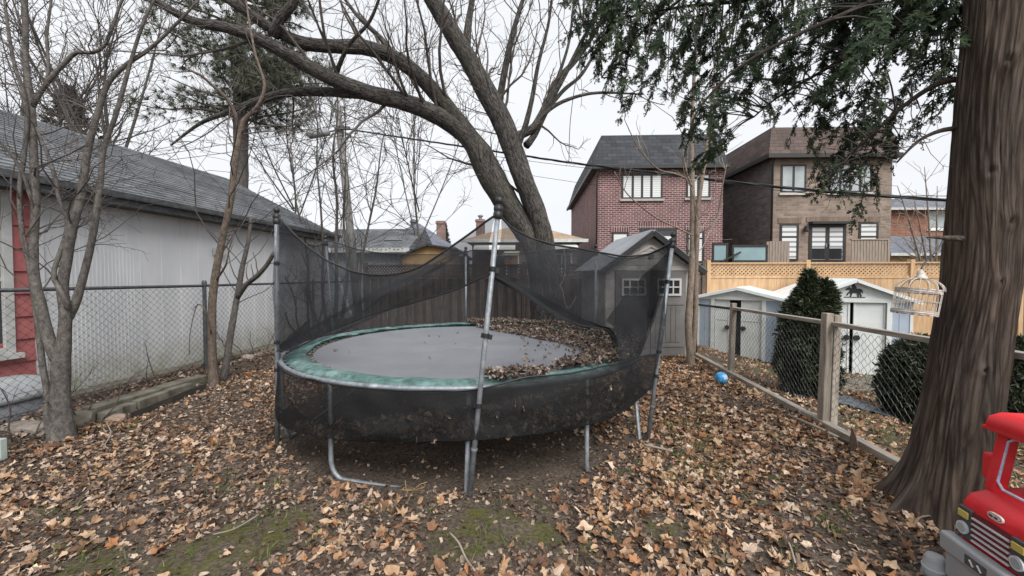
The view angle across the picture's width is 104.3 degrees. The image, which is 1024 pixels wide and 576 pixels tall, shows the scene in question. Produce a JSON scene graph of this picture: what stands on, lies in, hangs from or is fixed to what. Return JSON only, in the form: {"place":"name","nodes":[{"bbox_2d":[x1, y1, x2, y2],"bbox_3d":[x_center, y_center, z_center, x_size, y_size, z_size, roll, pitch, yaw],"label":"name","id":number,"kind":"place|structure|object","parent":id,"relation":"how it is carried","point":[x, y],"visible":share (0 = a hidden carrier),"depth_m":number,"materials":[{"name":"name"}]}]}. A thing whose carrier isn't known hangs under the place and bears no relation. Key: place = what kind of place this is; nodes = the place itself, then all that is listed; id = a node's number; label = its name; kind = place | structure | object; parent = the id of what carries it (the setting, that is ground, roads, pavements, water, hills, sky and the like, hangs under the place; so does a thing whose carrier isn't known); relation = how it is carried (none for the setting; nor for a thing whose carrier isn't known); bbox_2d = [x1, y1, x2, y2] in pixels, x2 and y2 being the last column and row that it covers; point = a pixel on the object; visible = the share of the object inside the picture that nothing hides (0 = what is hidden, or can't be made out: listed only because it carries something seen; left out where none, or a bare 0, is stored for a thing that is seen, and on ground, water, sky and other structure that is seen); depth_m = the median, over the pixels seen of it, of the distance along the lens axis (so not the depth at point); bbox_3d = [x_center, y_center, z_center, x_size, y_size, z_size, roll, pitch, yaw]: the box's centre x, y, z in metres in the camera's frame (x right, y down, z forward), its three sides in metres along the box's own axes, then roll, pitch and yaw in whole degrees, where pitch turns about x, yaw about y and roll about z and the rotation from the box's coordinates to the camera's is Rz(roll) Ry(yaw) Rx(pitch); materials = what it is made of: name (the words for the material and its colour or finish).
{"place":"outdoors","nodes":[
{"label":"outdoors","id":0,"kind":"place"},
{"bbox_2d":[0,0,960,243],"label":"sky","id":1,"kind":"structure","parent":0,"point":[595,121],"materials":[{"name":"white"}]},
{"bbox_2d":[0,307,1023,575],"bbox_3d":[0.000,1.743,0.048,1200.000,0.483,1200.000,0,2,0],"label":"ground","id":2,"kind":"structure","parent":0,"point":[516,461],"depth_m":2.90,"materials":[{"name":"brown plant"}]},
{"bbox_2d":[0,438,7,461],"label":"painted board","id":3,"kind":"object","parent":2,"relation":"on","point":[3,448],"visible":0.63,"depth_m":3.52,"materials":[{"name":"green paint"}]},
{"bbox_2d":[0,420,44,436],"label":"garden stone","id":4,"kind":"object","parent":2,"relation":"on","point":[28,426],"visible":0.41,"depth_m":4.11,"materials":[{"name":"beige stone"}]},
{"bbox_2d":[0,374,49,423],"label":"plastic bin","id":5,"kind":"object","parent":2,"relation":"on","point":[24,404],"visible":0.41,"depth_m":4.36,"materials":[{"name":"grey plastic"}]},
{"bbox_2d":[0,358,106,444],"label":"bare bush","id":6,"kind":"object","parent":2,"relation":"on","point":[9,432],"visible":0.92,"depth_m":3.84,"materials":[{"name":"brown plant"}]},
{"bbox_2d":[36,85,111,140],"bbox_3d":[-18.608,-3.744,16.865,3.157,9.852,3.106,0,2,0],"label":"evergreen tree","id":7,"kind":"object","parent":2,"relation":"on","point":[80,116],"visible":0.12,"depth_m":16.64,"materials":[{"name":"green plant"}]},
{"bbox_2d":[0,0,164,138],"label":"bare tree","id":8,"kind":"object","parent":2,"relation":"on","point":[94,78],"visible":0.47,"depth_m":15.33,"materials":[{"name":"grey plant"}]},
{"bbox_2d":[74,410,96,427],"bbox_3d":[-4.793,1.476,4.443,0.224,0.211,0.179,2,6,-29],"label":"garden stone","id":9,"kind":"object","parent":2,"relation":"on","point":[81,417],"visible":0.6,"depth_m":4.40,"materials":[{"name":"stone"}]},
{"bbox_2d":[0,0,198,159],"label":"bare tree","id":10,"kind":"object","parent":2,"relation":"on","point":[34,36],"visible":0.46,"depth_m":14.70,"materials":[{"name":"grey plant"}]},
{"bbox_2d":[104,422,111,448],"bbox_3d":[-4.156,1.506,4.099,0.049,0.037,0.886,-2,2,-45],"label":"stick","id":11,"kind":"object","parent":2,"relation":"on","point":[109,436],"visible":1,"depth_m":4.03,"materials":[{"name":"beige wood"}]},
{"bbox_2d":[14,333,205,418],"bbox_3d":[-4.922,1.064,5.001,1.145,0.806,2.778,-1,2,-22],"label":"bare bush","id":12,"kind":"object","parent":2,"relation":"on","point":[93,393],"visible":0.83,"depth_m":4.61,"materials":[{"name":"brown plant"}]},
{"bbox_2d":[0,0,229,443],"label":"young tree","id":13,"kind":"object","parent":2,"relation":"on","point":[58,420],"visible":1,"depth_m":3.96,"materials":[{"name":"grey plant"}]},
{"bbox_2d":[103,413,127,422],"bbox_3d":[-4.559,1.500,4.575,0.203,0.096,0.106,2,5,-40],"label":"brick piece","id":14,"kind":"object","parent":2,"relation":"on","point":[116,416],"visible":0.73,"depth_m":4.55,"materials":[{"name":"beige stone"}]},
{"bbox_2d":[97,402,135,422],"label":"kerb block","id":15,"kind":"structure","parent":2,"relation":"on","point":[126,408],"depth_m":4.67,"materials":[{"name":"concrete"}]},
{"bbox_2d":[0,280,274,419],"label":"wire fence","id":16,"kind":"object","parent":2,"relation":"on","point":[204,285],"visible":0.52,"depth_m":5.60,"materials":[{"name":"metal"}]},
{"bbox_2d":[80,375,207,412],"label":"concrete slab","id":17,"kind":"structure","parent":2,"relation":"on","point":[100,406],"depth_m":5.21,"materials":[{"name":"grey concrete"}]},
{"bbox_2d":[131,383,192,409],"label":"kerb block","id":18,"kind":"structure","parent":2,"relation":"on","point":[144,401],"depth_m":5.25,"materials":[{"name":"concrete"}]},
{"bbox_2d":[129,384,205,417],"bbox_3d":[-4.457,1.500,5.216,0.039,0.173,1.210,0,2,-3],"label":"edging strip","id":19,"kind":"object","parent":2,"relation":"on","point":[166,401],"visible":0.59,"depth_m":5.15,"materials":[{"name":"grey concrete"}]},
{"bbox_2d":[0,109,341,395],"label":"garage","id":20,"kind":"structure","parent":2,"relation":"on","point":[176,244],"depth_m":6.29,"materials":[{"name":"white metal"}]},
{"bbox_2d":[0,189,24,360],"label":"window","id":21,"kind":"structure","parent":20,"relation":"in","point":[6,279],"depth_m":4.63,"materials":[{"name":"white paint"}]},
{"bbox_2d":[0,328,369,448],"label":"fallen leaves","id":22,"kind":"object","parent":2,"relation":"on","point":[115,393],"visible":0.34,"depth_m":5.67,"materials":[{"name":"brown plant"}]},
{"bbox_2d":[110,0,343,188],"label":"pine tree","id":23,"kind":"object","parent":2,"relation":"on","point":[272,64],"visible":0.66,"depth_m":14.03,"materials":[{"name":"green plant"}]},
{"bbox_2d":[213,514,258,534],"bbox_3d":[-1.749,1.516,2.544,0.054,0.019,0.256,1,2,40],"label":"stick","id":24,"kind":"object","parent":2,"relation":"on","point":[237,526],"visible":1,"depth_m":2.52,"materials":[{"name":"beige wood"}]},
{"bbox_2d":[208,205,273,381],"bbox_3d":[-3.988,0.133,6.034,0.940,2.702,0.982,-1,2,-31],"label":"young tree","id":25,"kind":"object","parent":2,"relation":"on","point":[240,289],"visible":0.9,"depth_m":6.17,"materials":[{"name":"brown plant"}]},
{"bbox_2d":[216,320,274,359],"bbox_3d":[-4.952,0.911,8.179,0.895,0.932,3.236,0,2,0],"label":"bare bush","id":26,"kind":"object","parent":2,"relation":"on","point":[219,338],"visible":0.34,"depth_m":7.30,"materials":[{"name":"brown plant"}]},
{"bbox_2d":[219,347,274,368],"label":"timber beam","id":27,"kind":"structure","parent":2,"relation":"on","point":[259,352],"depth_m":7.66,"materials":[{"name":"grey wood"}]},
{"bbox_2d":[240,354,254,360],"bbox_3d":[-4.905,1.346,7.377,0.312,0.253,0.187,5,10,34],"label":"garden stone","id":28,"kind":"object","parent":2,"relation":"on","point":[248,356],"visible":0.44,"depth_m":7.30,"materials":[{"name":"beige stone"}]},
{"bbox_2d":[144,0,367,387],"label":"young tree","id":29,"kind":"object","parent":2,"relation":"on","point":[213,375],"visible":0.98,"depth_m":5.90,"materials":[{"name":"beige plant"}]},
{"bbox_2d":[202,30,385,226],"bbox_3d":[-8.812,-5.120,17.864,7.567,12.553,6.628,0,2,0],"label":"bare tree","id":30,"kind":"object","parent":2,"relation":"on","point":[291,168],"visible":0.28,"depth_m":17.78,"materials":[{"name":"brown plant"}]},
{"bbox_2d":[0,333,628,575],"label":"fallen leaves","id":31,"kind":"object","parent":2,"relation":"on","point":[393,570],"visible":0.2,"depth_m":2.87,"materials":[{"name":"brown plant"}]},
{"bbox_2d":[268,227,386,299],"bbox_3d":[-4.731,0.043,9.671,3.445,3.153,1.720,0,2,7],"label":"bare bush","id":32,"kind":"object","parent":2,"relation":"on","point":[348,242],"visible":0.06,"depth_m":9.48,"materials":[{"name":"brown plant"}]},
{"bbox_2d":[224,21,437,332],"bbox_3d":[-4.287,-2.638,10.304,4.757,8.169,3.559,-1,2,-21],"label":"sapling","id":33,"kind":"object","parent":2,"relation":"on","point":[337,197],"visible":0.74,"depth_m":10.26,"materials":[{"name":"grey plant"}]},
{"bbox_2d":[307,107,355,247],"bbox_3d":[-6.076,-2.444,13.775,1.718,7.650,0.512,-1,2,-22],"label":"utility pole","id":34,"kind":"object","parent":2,"relation":"on","point":[349,227],"visible":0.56,"depth_m":13.80,"materials":[{"name":"brown wood"}]},
{"bbox_2d":[152,125,334,155],"bbox_3d":[-13.136,-6.014,16.778,15.372,0.538,0.158,1,2,23],"label":"overhead cable","id":35,"kind":"object","parent":34,"relation":"attached to","point":[231,143],"visible":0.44,"depth_m":16.02,"materials":[{"name":"black plastic"}]},
{"bbox_2d":[170,134,333,159],"bbox_3d":[-12.614,-5.796,16.779,14.400,0.694,0.172,1,2,25],"label":"overhead cable","id":36,"kind":"object","parent":34,"relation":"attached to","point":[248,149],"visible":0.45,"depth_m":15.68,"materials":[{"name":"black plastic"}]},
{"bbox_2d":[342,131,919,195],"bbox_3d":[0.962,-3.366,9.898,16.042,3.968,0.571,1,2,32],"label":"overhead cable","id":37,"kind":"object","parent":34,"relation":"attached to","point":[653,174],"visible":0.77,"depth_m":8.59,"materials":[{"name":"black plastic"}]},
{"bbox_2d":[348,128,945,201],"bbox_3d":[1.032,-3.327,9.740,16.343,4.326,0.588,1,2,33],"label":"overhead cable","id":38,"kind":"object","parent":34,"relation":"attached to","point":[806,189],"visible":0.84,"depth_m":7.82,"materials":[{"name":"black plastic"}]},
{"bbox_2d":[569,6,590,149],"bbox_3d":[1.676,-4.976,9.340,0.139,3.789,1.026,-1,2,-26],"label":"overhead cable","id":39,"kind":"object","parent":38,"relation":"attached to","point":[571,107],"visible":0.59,"depth_m":9.77,"materials":[{"name":"black plastic"}]},
{"bbox_2d":[328,229,432,261],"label":"workshop","id":40,"kind":"structure","parent":2,"relation":"on","point":[390,243],"depth_m":16.11,"materials":[{"name":"grey"}]},
{"bbox_2d":[110,0,670,324],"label":"maple tree","id":41,"kind":"object","parent":2,"relation":"on","point":[527,215],"visible":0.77,"depth_m":8.51,"materials":[{"name":"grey plant"}]},
{"bbox_2d":[403,480,426,502],"bbox_3d":[-0.697,1.457,2.917,0.180,0.232,0.327,0,2,0],"label":"dry stalk","id":42,"kind":"object","parent":2,"relation":"on","point":[407,489],"visible":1,"depth_m":2.83,"materials":[{"name":"plant"}]},
{"bbox_2d":[402,244,447,253],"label":"outbuilding","id":43,"kind":"structure","parent":2,"relation":"on","point":[430,249],"depth_m":14.96,"materials":[{"name":"paint"}]},
{"bbox_2d":[408,219,451,246],"bbox_3d":[-6.429,-1.976,28.016,7.101,5.700,9.280,0,2,0],"label":"bungalow","id":44,"kind":"object","parent":2,"relation":"on","point":[438,238],"visible":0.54,"depth_m":26.84,"materials":[{"name":"white paint"}]},
{"bbox_2d":[340,0,529,246],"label":"bare tree","id":45,"kind":"object","parent":2,"relation":"on","point":[414,168],"visible":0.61,"depth_m":15.97,"materials":[{"name":"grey plant"}]},
{"bbox_2d":[446,225,450,243],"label":"conifer","id":46,"kind":"object","parent":2,"relation":"on","point":[447,237],"visible":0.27,"depth_m":41.74,"materials":[{"name":"green plant"}]},
{"bbox_2d":[449,531,475,571],"bbox_3d":[-0.295,1.540,2.344,0.021,0.020,0.389,-1,2,-29],"label":"stick","id":47,"kind":"object","parent":2,"relation":"on","point":[461,548],"visible":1,"depth_m":2.32,"materials":[{"name":"beige wood"}]},
{"bbox_2d":[272,196,676,497],"bbox_3d":[-0.615,0.402,5.049,4.559,2.474,4.494,-1,2,-24],"label":"trampoline","id":48,"kind":"object","parent":2,"relation":"on","point":[379,384],"visible":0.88,"depth_m":3.46,"materials":[{"name":"fabric"}]},
{"bbox_2d":[293,388,620,444],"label":"fallen leaves","id":49,"kind":"object","parent":48,"relation":"on","point":[409,418],"visible":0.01,"depth_m":2.96,"materials":[{"name":"brown plant"}]},
{"bbox_2d":[333,317,626,380],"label":"fallen leaves","id":50,"kind":"object","parent":48,"relation":"on","point":[599,349],"visible":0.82,"depth_m":5.04,"materials":[{"name":"brown plant"}]},
{"bbox_2d":[0,357,961,575],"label":"leaf crumbs","id":51,"kind":"object","parent":2,"relation":"on","point":[44,561],"visible":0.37,"depth_m":2.94,"materials":[{"name":"brown plant"}]},
{"bbox_2d":[0,354,961,575],"bbox_3d":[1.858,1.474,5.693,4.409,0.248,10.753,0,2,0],"label":"fallen leaves","id":52,"kind":"object","parent":2,"relation":"on","point":[858,566],"visible":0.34,"depth_m":3.09,"materials":[{"name":"brown plant"}]},
{"bbox_2d":[643,443,672,452],"bbox_3d":[1.376,1.505,3.753,0.264,0.026,0.028,1,2,31],"label":"stick","id":53,"kind":"object","parent":52,"relation":"on","point":[657,447],"visible":0.98,"depth_m":3.75,"materials":[{"name":"beige wood"}]},
{"bbox_2d":[715,372,727,383],"bbox_3d":[3.193,1.372,6.078,0.180,0.180,0.180,0,2,0],"label":"ball","id":54,"kind":"object","parent":52,"relation":"on","point":[721,377],"visible":0.96,"depth_m":6.02,"materials":[{"name":"blue plastic"}]},
{"bbox_2d":[784,535,795,563],"bbox_3d":[1.656,1.549,2.368,0.017,0.017,0.252,1,2,24],"label":"stick","id":55,"kind":"object","parent":52,"relation":"on","point":[792,553],"visible":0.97,"depth_m":2.33,"materials":[{"name":"beige wood"}]},
{"bbox_2d":[787,414,857,450],"bbox_3d":[3.201,1.413,4.074,0.143,0.205,1.030,0,2,4],"label":"garden shovel","id":56,"kind":"object","parent":52,"relation":"on","point":[852,443],"visible":1,"depth_m":3.87,"materials":[{"name":"brown wood"}]},
{"bbox_2d":[913,515,930,524],"bbox_3d":[2.722,1.536,2.634,0.248,0.026,0.070,0,2,-12],"label":"stick","id":57,"kind":"object","parent":52,"relation":"on","point":[919,517],"visible":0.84,"depth_m":2.66,"materials":[{"name":"beige wood"}]},
{"bbox_2d":[475,215,587,251],"bbox_3d":[0.779,-1.790,25.618,6.836,5.460,9.510,0,2,2],"label":"bungalow","id":58,"kind":"object","parent":2,"relation":"on","point":[566,239],"visible":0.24,"depth_m":21.69,"materials":[{"name":"white brick"}]},
{"bbox_2d":[380,261,705,327],"bbox_3d":[0.338,0.348,11.292,9.683,2.180,0.135,0,2,9],"label":"old fence","id":59,"kind":"object","parent":2,"relation":"on","point":[702,285],"visible":0.03,"depth_m":10.54,"materials":[{"name":"brown wood"}]},
{"bbox_2d":[566,134,733,278],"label":"brick house","id":60,"kind":"structure","parent":2,"relation":"on","point":[606,209],"depth_m":21.78,"materials":[{"name":"red brick"}]},
{"bbox_2d":[358,142,592,184],"bbox_3d":[-1.473,-6.467,21.183,12.896,1.702,0.540,0,2,-10],"label":"overhead cable","id":61,"kind":"object","parent":60,"relation":"attached to","point":[505,170],"visible":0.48,"depth_m":20.82,"materials":[{"name":"black plastic"}]},
{"bbox_2d":[612,232,628,241],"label":"window","id":62,"kind":"structure","parent":60,"relation":"in","point":[615,235],"depth_m":21.88,"materials":[{"name":"white glass"}]},
{"bbox_2d":[620,174,664,200],"bbox_3d":[7.110,-5.484,21.772,2.400,1.460,0.190,0,2,2],"label":"window","id":63,"kind":"structure","parent":60,"relation":"in","point":[640,187],"depth_m":21.75,"materials":[{"name":"white glass"}]},
{"bbox_2d":[640,228,676,245],"bbox_3d":[8.009,-2.311,21.861,2.000,1.910,0.120,0,2,2],"label":"window","id":64,"kind":"structure","parent":60,"relation":"in","point":[666,232],"depth_m":21.78,"materials":[{"name":"white glass"}]},
{"bbox_2d":[686,230,704,262],"bbox_3d":[10.012,-2.249,21.787,0.950,1.790,0.120,0,2,2],"label":"window","id":65,"kind":"structure","parent":60,"relation":"in","point":[701,253],"depth_m":21.73,"materials":[{"name":"white glass"}]},
{"bbox_2d":[684,173,712,199],"bbox_3d":[10.126,-5.496,21.658,1.460,1.430,0.190,0,2,2],"label":"window","id":66,"kind":"structure","parent":60,"relation":"in","point":[706,185],"depth_m":21.64,"materials":[{"name":"white glass"}]},
{"bbox_2d":[599,229,707,355],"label":"garden shed","id":67,"kind":"structure","parent":2,"relation":"on","point":[649,241],"depth_m":8.10,"materials":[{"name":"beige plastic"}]},
{"bbox_2d":[650,271,685,355],"bbox_3d":[3.177,0.520,8.121,0.720,1.730,0.088,0,2,-3],"label":"door","id":68,"kind":"structure","parent":67,"relation":"in","point":[674,333],"depth_m":8.11,"materials":[{"name":"grey wood"}]},
{"bbox_2d":[614,3,775,364],"bbox_3d":[3.480,-2.103,7.193,2.333,7.456,3.163,1,2,36],"label":"young tree","id":69,"kind":"object","parent":2,"relation":"on","point":[691,326],"visible":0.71,"depth_m":7.37,"materials":[{"name":"beige plant"}]},
{"bbox_2d":[697,286,788,361],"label":"metal shed","id":70,"kind":"structure","parent":2,"relation":"on","point":[752,298],"depth_m":9.29,"materials":[{"name":"white metal"}]},
{"bbox_2d":[714,300,729,353],"bbox_3d":[5.049,0.950,9.575,0.328,1.330,0.070,1,2,41],"label":"door","id":71,"kind":"structure","parent":70,"relation":"in","point":[726,303],"depth_m":9.59,"materials":[{"name":"white wood"}]},
{"bbox_2d":[740,300,761,359],"bbox_3d":[5.506,0.961,9.176,0.428,1.330,0.070,1,2,41],"label":"door","id":72,"kind":"structure","parent":70,"relation":"in","point":[754,305],"depth_m":9.19,"materials":[{"name":"white wood"}]},
{"bbox_2d":[551,0,1023,532],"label":"cedar tree","id":73,"kind":"object","parent":2,"relation":"on","point":[935,472],"visible":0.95,"depth_m":2.74,"materials":[{"name":"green plant"}]},
{"bbox_2d":[890,240,945,316],"bbox_3d":[2.671,-0.063,2.619,0.276,0.505,0.248,0,2,0],"label":"birdcage","id":74,"kind":"object","parent":73,"relation":"hanging from","point":[920,274],"visible":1,"depth_m":2.59,"materials":[{"name":"white metal"}]},
{"bbox_2d":[770,267,848,399],"bbox_3d":[4.279,0.668,5.780,0.964,1.955,0.970,0,2,0],"label":"conical cedar","id":75,"kind":"object","parent":2,"relation":"on","point":[812,295],"visible":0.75,"depth_m":5.61,"materials":[{"name":"green plant"}]},
{"bbox_2d":[776,385,909,420],"bbox_3d":[4.615,1.597,5.641,1.418,0.292,0.594,0,2,15],"label":"tarpaulin","id":76,"kind":"object","parent":2,"relation":"on","point":[862,404],"visible":0.53,"depth_m":5.56,"materials":[{"name":"grey plastic"}]},
{"bbox_2d":[773,278,922,374],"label":"metal shed","id":77,"kind":"structure","parent":2,"relation":"on","point":[867,304],"depth_m":7.81,"materials":[{"name":"white metal"}]},
{"bbox_2d":[839,303,849,372],"bbox_3d":[6.491,0.995,7.979,0.453,1.410,0.070,1,2,20],"label":"door","id":78,"kind":"structure","parent":77,"relation":"in","point":[846,307],"depth_m":7.93,"materials":[{"name":"white wood"}]},
{"bbox_2d":[852,303,885,374],"bbox_3d":[6.990,1.000,7.801,0.513,1.410,0.070,1,2,20],"label":"door","id":79,"kind":"structure","parent":77,"relation":"in","point":[873,315],"depth_m":7.82,"materials":[{"name":"white metal"}]},
{"bbox_2d":[696,303,1023,486],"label":"wire fence","id":80,"kind":"object","parent":2,"relation":"on","point":[830,334],"visible":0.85,"depth_m":4.34,"materials":[{"name":"grey metal"}]},
{"bbox_2d":[697,344,1023,487],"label":"fallen leaves","id":81,"kind":"object","parent":2,"relation":"on","point":[889,422],"visible":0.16,"depth_m":5.06,"materials":[{"name":"brown plant"}]},
{"bbox_2d":[840,372,880,391],"bbox_3d":[6.689,1.783,7.325,2.006,0.120,1.525,0,2,17],"label":"concrete pad","id":82,"kind":"object","parent":2,"relation":"on","point":[853,381],"visible":0.06,"depth_m":7.27,"materials":[{"name":"grey concrete"}]},
{"bbox_2d":[706,259,1023,335],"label":"new fence","id":83,"kind":"object","parent":2,"relation":"on","point":[777,281],"visible":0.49,"depth_m":10.22,"materials":[{"name":"brown wood"}]},
{"bbox_2d":[871,331,929,422],"bbox_3d":[5.506,1.222,5.335,1.047,1.282,1.060,0,2,0],"label":"round shrub","id":84,"kind":"object","parent":2,"relation":"on","point":[912,356],"visible":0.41,"depth_m":5.29,"materials":[{"name":"green plant"}]},
{"bbox_2d":[863,155,946,273],"bbox_3d":[12.779,-1.283,12.445,3.467,5.486,2.111,0,2,0],"label":"bare shrub","id":85,"kind":"object","parent":2,"relation":"on","point":[918,258],"visible":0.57,"depth_m":12.35,"materials":[{"name":"beige plant"}]},
{"bbox_2d":[890,236,941,273],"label":"garage","id":86,"kind":"structure","parent":2,"relation":"on","point":[895,249],"depth_m":25.05,"materials":[{"name":"brick"}]},
{"bbox_2d":[891,198,945,235],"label":"brick house","id":87,"kind":"structure","parent":2,"relation":"on","point":[895,209],"depth_m":30.87,"materials":[{"name":"orange"}]},
{"bbox_2d":[926,211,944,230],"bbox_3d":[32.893,-5.196,30.873,1.500,1.520,0.190,0,2,0],"label":"window","id":88,"kind":"structure","parent":87,"relation":"in","point":[931,213],"depth_m":30.86,"materials":[{"name":"white glass"}]},
{"bbox_2d":[919,412,1023,575],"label":"toy truck","id":89,"kind":"object","parent":2,"relation":"on","point":[990,525],"visible":1,"depth_m":1.97,"materials":[{"name":"red plastic"}]},
{"bbox_2d":[1006,333,1023,412],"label":"round shrub","id":90,"kind":"object","parent":2,"relation":"on","point":[1014,386],"visible":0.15,"depth_m":4.83,"materials":[{"name":"green plant"}]},
{"bbox_2d":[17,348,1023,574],"bbox_3d":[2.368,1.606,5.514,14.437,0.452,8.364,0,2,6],"label":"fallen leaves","id":91,"kind":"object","parent":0,"point":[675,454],"depth_m":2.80,"materials":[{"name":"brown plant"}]},
{"bbox_2d":[712,127,906,273],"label":"brick house","id":92,"kind":"structure","parent":0,"point":[759,224],"depth_m":20.84,"materials":[{"name":"brown brick"}]},
{"bbox_2d":[779,224,798,260],"bbox_3d":[14.556,-2.406,20.957,0.970,1.950,0.120,0,2,1],"label":"window","id":93,"kind":"structure","parent":92,"relation":"in","point":[788,232],"depth_m":20.90,"materials":[{"name":"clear glass"}]},
{"bbox_2d":[779,164,808,194],"bbox_3d":[14.720,-5.653,20.828,1.500,1.590,0.190,0,2,1],"label":"window","id":94,"kind":"structure","parent":92,"relation":"in","point":[792,175],"depth_m":20.81,"materials":[{"name":"white glass"}]},
{"bbox_2d":[808,224,846,261],"bbox_3d":[16.519,-2.329,20.883,1.900,2.000,0.170,0,2,1],"label":"double door","id":95,"kind":"structure","parent":92,"relation":"in","point":[827,242],"depth_m":20.85,"materials":[{"name":"white glass"}]},
{"bbox_2d":[826,163,874,194],"bbox_3d":[17.619,-5.666,20.751,2.400,1.620,0.190,0,2,1],"label":"window","id":96,"kind":"structure","parent":92,"relation":"in","point":[855,188],"depth_m":20.73,"materials":[{"name":"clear glass"}]},
{"bbox_2d":[858,222,878,238],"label":"window","id":97,"kind":"structure","parent":92,"relation":"in","point":[872,232],"depth_m":20.79,"materials":[{"name":"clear glass"}]}
]}

